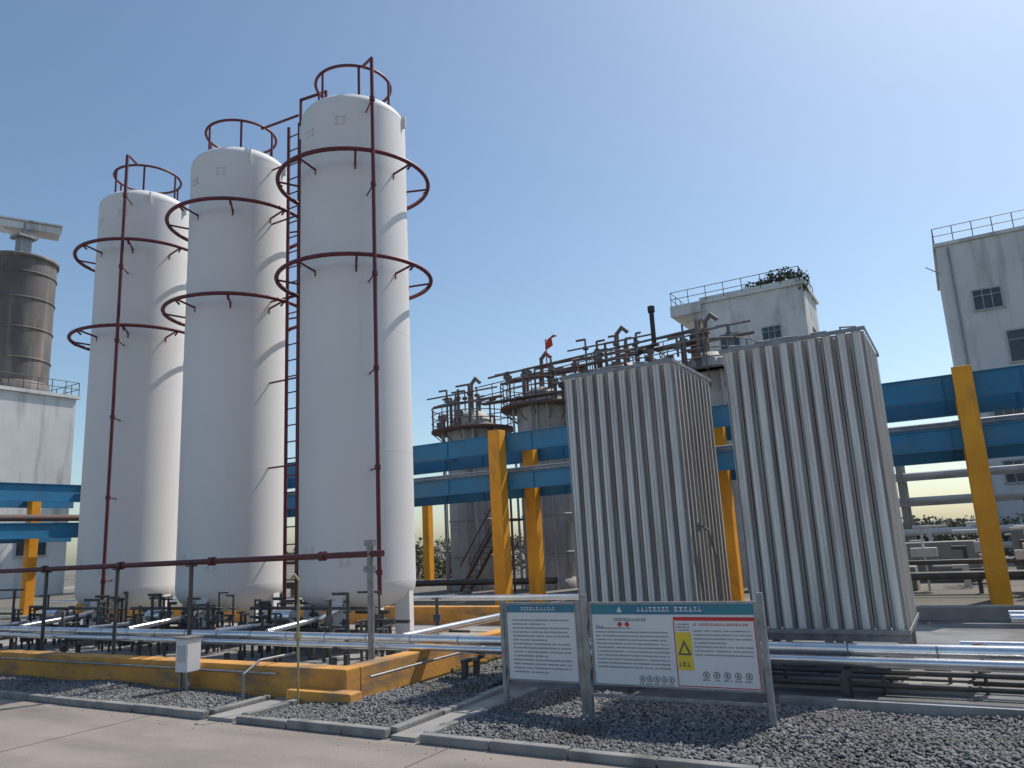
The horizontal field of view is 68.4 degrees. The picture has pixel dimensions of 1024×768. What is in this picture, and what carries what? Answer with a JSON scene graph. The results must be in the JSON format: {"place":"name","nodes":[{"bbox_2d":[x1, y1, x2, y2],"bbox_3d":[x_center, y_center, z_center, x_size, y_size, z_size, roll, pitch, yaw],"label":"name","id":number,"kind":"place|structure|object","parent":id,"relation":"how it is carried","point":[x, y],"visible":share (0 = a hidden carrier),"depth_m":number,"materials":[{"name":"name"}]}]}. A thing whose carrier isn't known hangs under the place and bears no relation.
{"place":"outdoors","nodes":[
{"label":"outdoors","id":0,"kind":"place"},
{"bbox_2d":[0,619,499,665],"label":"tank yard floor","id":1,"kind":"structure","parent":0,"point":[233,652],"depth_m":17.44,"materials":[{"name":"concrete"}]},
{"bbox_2d":[0,589,23,648],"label":"guard railing","id":2,"kind":"object","parent":1,"relation":"on","point":[12,614],"visible":0.78,"depth_m":19.59,"materials":[{"name":"metal"}]},
{"bbox_2d":[0,154,188,645],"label":"cryogenic storage tank","id":3,"kind":"object","parent":1,"relation":"on","point":[128,512],"visible":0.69,"depth_m":21.25,"materials":[{"name":"white metal"}]},
{"bbox_2d":[0,540,384,659],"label":"fire water pipe","id":4,"kind":"object","parent":1,"relation":"on","point":[370,553],"visible":0.88,"depth_m":14.57,"materials":[{"name":"red metal"}]},
{"bbox_2d":[89,119,296,651],"bbox_3d":[-7.669,-0.432,19.744,4.126,13.838,4.966,-10,-13,29],"label":"cryogenic storage tank","id":5,"kind":"object","parent":1,"relation":"on","point":[230,494],"visible":0.79,"depth_m":19.13,"materials":[{"name":"white metal"}]},
{"bbox_2d":[12,596,469,664],"bbox_3d":[-7.474,5.417,16.892,15.260,1.223,1.061,-10,-13,29],"label":"valve manifold","id":6,"kind":"object","parent":1,"relation":"on","point":[309,651],"visible":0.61,"depth_m":16.02,"materials":[{"name":"metal"}]},
{"bbox_2d":[0,606,501,698],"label":"wall","id":7,"kind":"structure","parent":1,"relation":"on","point":[355,677],"depth_m":12.21,"materials":[{"name":"yellow paint"}]},
{"bbox_2d":[0,652,462,677],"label":"conduit","id":8,"kind":"object","parent":7,"relation":"attached to","point":[371,676],"visible":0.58,"depth_m":12.23,"materials":[{"name":"metal"}]},
{"bbox_2d":[215,56,432,655],"bbox_3d":[-4.079,-1.044,17.699,4.422,13.838,4.966,-10,-13,29],"label":"cryogenic storage tank","id":9,"kind":"object","parent":1,"relation":"on","point":[356,478],"visible":0.85,"depth_m":16.99,"materials":[{"name":"white metal"}]},
{"bbox_2d":[261,90,327,610],"bbox_3d":[-5.623,-0.954,19.225,2.493,13.640,0.288,-10,-13,29],"label":"access ladder","id":10,"kind":"object","parent":9,"relation":"attached to","point":[297,375],"visible":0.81,"depth_m":19.17,"materials":[{"name":"black metal"}]},
{"bbox_2d":[0,698,638,767],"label":"road","id":11,"kind":"structure","parent":0,"point":[148,741],"depth_m":8.45,"materials":[{"name":"concrete"}]},
{"bbox_2d":[1,714,450,767],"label":"road joints","id":12,"kind":"object","parent":11,"relation":"on","point":[153,714],"visible":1,"depth_m":9.01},
{"bbox_2d":[9,701,517,759],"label":"loose stones","id":13,"kind":"object","parent":11,"relation":"on","point":[254,731],"visible":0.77,"depth_m":8.68,"materials":[{"name":"grey stone"}]},
{"bbox_2d":[208,690,521,742],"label":"pavement","id":14,"kind":"structure","parent":0,"point":[412,734],"depth_m":9.59,"materials":[{"name":"concrete"}]},
{"bbox_2d":[427,376,512,590],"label":"process tower","id":15,"kind":"structure","parent":0,"point":[466,520],"depth_m":34.47,"materials":[{"name":"metal"}]},
{"bbox_2d":[0,518,1023,759],"bbox_3d":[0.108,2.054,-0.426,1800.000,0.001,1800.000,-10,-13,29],"label":"ground","id":16,"kind":"structure","parent":0,"point":[949,593],"depth_m":27.09,"materials":[{"name":"concrete"}]},
{"bbox_2d":[0,389,75,598],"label":"walls","id":17,"kind":"structure","parent":16,"relation":"on","point":[36,437],"depth_m":54.16,"materials":[{"name":"white paint"}]},
{"bbox_2d":[13,542,47,557],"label":"window frames","id":18,"kind":"structure","parent":17,"relation":"attached to","point":[14,556],"depth_m":52.36,"materials":[{"name":"grey metal"}]},
{"bbox_2d":[16,542,45,555],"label":"window glass","id":19,"kind":"object","parent":18,"relation":"in","point":[20,548],"visible":0.43,"depth_m":52.68,"materials":[{"name":"black glass"}]},
{"bbox_2d":[0,385,80,399],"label":"roof","id":20,"kind":"structure","parent":17,"relation":"on","point":[17,389],"depth_m":54.96,"materials":[{"name":"paint"}]},
{"bbox_2d":[0,215,62,391],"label":"steel silo","id":21,"kind":"object","parent":20,"relation":"on","point":[28,282],"visible":0.98,"depth_m":55.96,"materials":[{"name":"grey metal"}]},
{"bbox_2d":[0,371,79,395],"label":"railing","id":22,"kind":"object","parent":20,"relation":"on","point":[23,381],"visible":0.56,"depth_m":55.77,"materials":[{"name":"metal"}]},
{"bbox_2d":[0,482,83,614],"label":"pipe gantry","id":23,"kind":"object","parent":16,"relation":"on","point":[32,532],"visible":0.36,"depth_m":32.87,"materials":[{"name":"blue metal"}]},
{"bbox_2d":[0,685,773,767],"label":"kerb","id":24,"kind":"structure","parent":16,"relation":"on","point":[432,736],"depth_m":8.77,"materials":[{"name":"concrete"}]},
{"bbox_2d":[422,506,434,579],"bbox_3d":[-4.309,7.928,40.102,5.000,5.400,0.400,-10,-13,29],"label":"yellow pipe support","id":25,"kind":"object","parent":16,"relation":"on","point":[428,541],"visible":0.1,"depth_m":39.96,"materials":[{"name":"paint"}]},
{"bbox_2d":[415,533,524,578],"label":"shrubs","id":26,"kind":"object","parent":16,"relation":"on","point":[439,566],"visible":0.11,"depth_m":48.55,"materials":[{"name":"green plant"}]},
{"bbox_2d":[459,499,523,592],"bbox_3d":[-0.906,6.859,32.354,2.849,4.000,1.000,-10,-13,29],"label":"steel stair","id":27,"kind":"object","parent":16,"relation":"on","point":[490,552],"visible":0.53,"depth_m":32.13,"materials":[{"name":"metal"}]},
{"bbox_2d":[0,660,1023,767],"bbox_3d":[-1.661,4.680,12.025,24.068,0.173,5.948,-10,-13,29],"label":"gravel","id":28,"kind":"structure","parent":16,"relation":"on","point":[1000,742],"depth_m":8.08,"materials":[{"name":"grey gravel"}]},
{"bbox_2d":[174,635,203,690],"bbox_3d":[-5.101,4.427,11.861,0.320,0.875,0.310,-10,-13,29],"label":"electrical control box","id":29,"kind":"object","parent":28,"relation":"on","point":[188,651],"visible":0.86,"depth_m":11.80,"materials":[{"name":"metal"}]},
{"bbox_2d":[177,646,184,662],"bbox_3d":[-5.176,4.224,11.788,0.180,0.250,0.006,-10,-13,29],"label":"door","id":30,"kind":"structure","parent":29,"relation":"in","point":[180,649],"depth_m":11.78,"materials":[{"name":"white metal"}]},
{"bbox_2d":[241,633,300,700],"bbox_3d":[-3.613,4.031,11.374,0.110,1.300,1.060,-10,-13,29],"label":"gas standpipe","id":31,"kind":"object","parent":28,"relation":"on","point":[254,665],"visible":0.66,"depth_m":11.16,"materials":[{"name":"metal"}]},
{"bbox_2d":[289,573,301,703],"bbox_3d":[-3.051,3.581,10.574,0.210,1.797,0.060,-10,-13,29],"label":"gas standpipe","id":32,"kind":"object","parent":28,"relation":"on","point":[298,634],"visible":0.87,"depth_m":10.55,"materials":[{"name":"metal"}]},
{"bbox_2d":[286,687,361,703],"bbox_3d":[-2.617,4.348,10.443,1.200,0.200,0.248,-10,-13,29],"label":"step","id":33,"kind":"object","parent":28,"relation":"on","point":[317,695],"visible":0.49,"depth_m":10.33,"materials":[{"name":"yellow paint"}]},
{"bbox_2d":[499,599,587,717],"bbox_3d":[0.366,3.344,9.215,1.225,1.360,0.170,-10,-13,29],"label":"notice board","id":34,"kind":"object","parent":28,"relation":"on","point":[541,641],"visible":1,"depth_m":9.24,"materials":[{"name":"white metal"}]},
{"bbox_2d":[580,592,777,727],"bbox_3d":[1.785,3.072,8.412,2.250,1.420,0.180,-10,-13,29],"label":"safety notice board","id":35,"kind":"object","parent":28,"relation":"on","point":[704,645],"visible":1,"depth_m":8.39,"materials":[{"name":"metal"}]},
{"bbox_2d":[494,351,578,589],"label":"process tower","id":36,"kind":"structure","parent":16,"relation":"on","point":[544,412],"depth_m":32.53,"materials":[{"name":"metal"}]},
{"bbox_2d":[567,325,663,375],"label":"process tower","id":37,"kind":"structure","parent":16,"relation":"on","point":[616,341],"depth_m":32.10,"materials":[{"name":"metal"}]},
{"bbox_2d":[287,514,975,560],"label":"distant tree line","id":38,"kind":"object","parent":16,"relation":"on","point":[946,523],"visible":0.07,"depth_m":119.92,"materials":[{"name":"green plant"}]},
{"bbox_2d":[280,497,1023,596],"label":"yard equipment","id":39,"kind":"object","parent":16,"relation":"on","point":[931,560],"visible":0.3,"depth_m":24.41,"materials":[{"name":"metal"}]},
{"bbox_2d":[287,365,1023,605],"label":"pipe gantry","id":40,"kind":"object","parent":16,"relation":"on","point":[966,395],"visible":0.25,"depth_m":21.26,"materials":[{"name":"blue metal"}]},
{"bbox_2d":[670,266,812,353],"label":"railing and stairs","id":41,"kind":"object","parent":16,"relation":"on","point":[689,352],"visible":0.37,"depth_m":56.69,"materials":[{"name":"metal"}]},
{"bbox_2d":[701,284,820,353],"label":"walls","id":42,"kind":"structure","parent":16,"relation":"on","point":[792,310],"depth_m":54.93,"materials":[{"name":"paint"}]},
{"bbox_2d":[670,279,818,332],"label":"roof","id":43,"kind":"structure","parent":42,"relation":"on","point":[686,315],"depth_m":57.29,"materials":[{"name":"paint"}]},
{"bbox_2d":[699,277,802,300],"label":"parapet","id":44,"kind":"structure","parent":43,"relation":"on","point":[752,288],"depth_m":55.42,"materials":[{"name":"paint"}]},
{"bbox_2d":[742,266,809,290],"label":"rooftop shrub","id":45,"kind":"object","parent":43,"relation":"on","point":[782,273],"visible":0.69,"depth_m":54.65,"materials":[{"name":"green plant"}]},
{"bbox_2d":[719,324,816,349],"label":"window frames","id":46,"kind":"structure","parent":42,"relation":"attached to","point":[774,330],"depth_m":54.56,"materials":[{"name":"grey metal"}]},
{"bbox_2d":[720,325,815,348],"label":"window glass","id":47,"kind":"object","parent":46,"relation":"in","point":[771,334],"visible":0.09,"depth_m":54.46,"materials":[{"name":"black glass"}]},
{"bbox_2d":[894,464,1023,548],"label":"distant pipe rack","id":48,"kind":"object","parent":16,"relation":"on","point":[903,477],"visible":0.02,"depth_m":29.68,"materials":[{"name":"metal"}]},
{"bbox_2d":[903,513,1023,555],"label":"shrubs","id":49,"kind":"object","parent":16,"relation":"on","point":[973,536],"visible":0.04,"depth_m":36.08,"materials":[{"name":"green plant"}]},
{"bbox_2d":[925,209,1023,364],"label":"railing and pipes","id":50,"kind":"object","parent":16,"relation":"on","point":[957,303],"visible":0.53,"depth_m":44.13,"materials":[{"name":"metal"}]},
{"bbox_2d":[936,230,1023,552],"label":"walls","id":51,"kind":"structure","parent":16,"relation":"on","point":[991,261],"depth_m":43.36,"materials":[{"name":"white paint"}]},
{"bbox_2d":[932,225,1023,290],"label":"roof","id":52,"kind":"structure","parent":51,"relation":"on","point":[979,236],"depth_m":44.33,"materials":[{"name":"paint"}]},
{"bbox_2d":[970,285,1023,483],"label":"window frames","id":53,"kind":"structure","parent":51,"relation":"attached to","point":[1011,361],"depth_m":42.62,"materials":[{"name":"grey metal"}]},
{"bbox_2d":[972,287,1023,481],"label":"window glass","id":54,"kind":"object","parent":53,"relation":"in","point":[1016,345],"visible":0.61,"depth_m":42.39,"materials":[{"name":"black glass"}]},
{"bbox_2d":[0,0,1023,565],"label":"sky","id":55,"kind":"structure","parent":0,"point":[587,164],"materials":[{"name":"blue"}]},
{"bbox_2d":[657,312,757,586],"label":"process tower","id":56,"kind":"structure","parent":0,"point":[717,388],"depth_m":29.31,"materials":[{"name":"metal"}]},
{"bbox_2d":[476,327,723,405],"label":"tower walkway","id":57,"kind":"structure","parent":56,"relation":"on","point":[551,370],"depth_m":32.08,"materials":[{"name":"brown metal"}]},
{"bbox_2d":[638,305,656,353],"bbox_3d":[5.574,-2.216,31.244,0.864,1.966,0.300,-10,-13,29],"label":"vent pipe","id":58,"kind":"object","parent":57,"relation":"on","point":[651,309],"visible":0.87,"depth_m":31.07,"materials":[{"name":"black metal"}]},
{"bbox_2d":[458,620,1023,722],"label":"vaporizer yard floor","id":59,"kind":"structure","parent":0,"point":[940,632],"depth_m":10.29,"materials":[{"name":"concrete"}]},
{"bbox_2d":[441,656,501,693],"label":"weeds","id":60,"kind":"object","parent":59,"relation":"on","point":[474,685],"visible":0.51,"depth_m":12.17,"materials":[{"name":"green plant"}]},
{"bbox_2d":[0,594,1023,697],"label":"insulated pipeline","id":61,"kind":"object","parent":59,"relation":"on","point":[416,640],"visible":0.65,"depth_m":11.86,"materials":[{"name":"silver metal"}]},
{"bbox_2d":[591,643,1023,694],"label":"drain pipework","id":62,"kind":"object","parent":59,"relation":"on","point":[998,687],"visible":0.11,"depth_m":9.24,"materials":[{"name":"metal"}]},
{"bbox_2d":[765,654,974,696],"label":"vaporizer plinth","id":63,"kind":"structure","parent":59,"relation":"on","point":[930,692],"depth_m":9.61,"materials":[{"name":"concrete"}]},
{"bbox_2d":[559,358,731,637],"bbox_3d":[2.120,2.046,12.524,2.020,4.820,3.012,-10,-13,29],"label":"ambient air vaporizer","id":64,"kind":"object","parent":63,"relation":"on","point":[645,488],"visible":0.82,"depth_m":12.17,"materials":[{"name":"metal"}]},
{"bbox_2d":[697,522,721,600],"bbox_3d":[3.060,3.102,11.593,0.064,1.921,0.744,-10,-14,31],"label":"hose pipe","id":65,"kind":"object","parent":63,"relation":"on","point":[699,525],"visible":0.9,"depth_m":11.88,"materials":[{"name":"metal"}]},
{"bbox_2d":[718,326,918,676],"bbox_3d":[4.501,1.640,11.168,2.060,4.820,3.012,-10,-13,29],"label":"ambient air vaporizer","id":66,"kind":"object","parent":63,"relation":"on","point":[823,534],"visible":1,"depth_m":10.71,"materials":[{"name":"metal"}]},
{"bbox_2d":[779,694,1023,719],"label":"steel edge channel","id":67,"kind":"object","parent":59,"relation":"on","point":[930,709],"visible":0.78,"depth_m":8.25,"materials":[{"name":"grey metal"}]},
{"bbox_2d":[914,605,1023,620],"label":"concrete wall","id":68,"kind":"structure","parent":59,"relation":"on","point":[967,612],"depth_m":15.52,"materials":[{"name":"grey concrete"}]}
]}

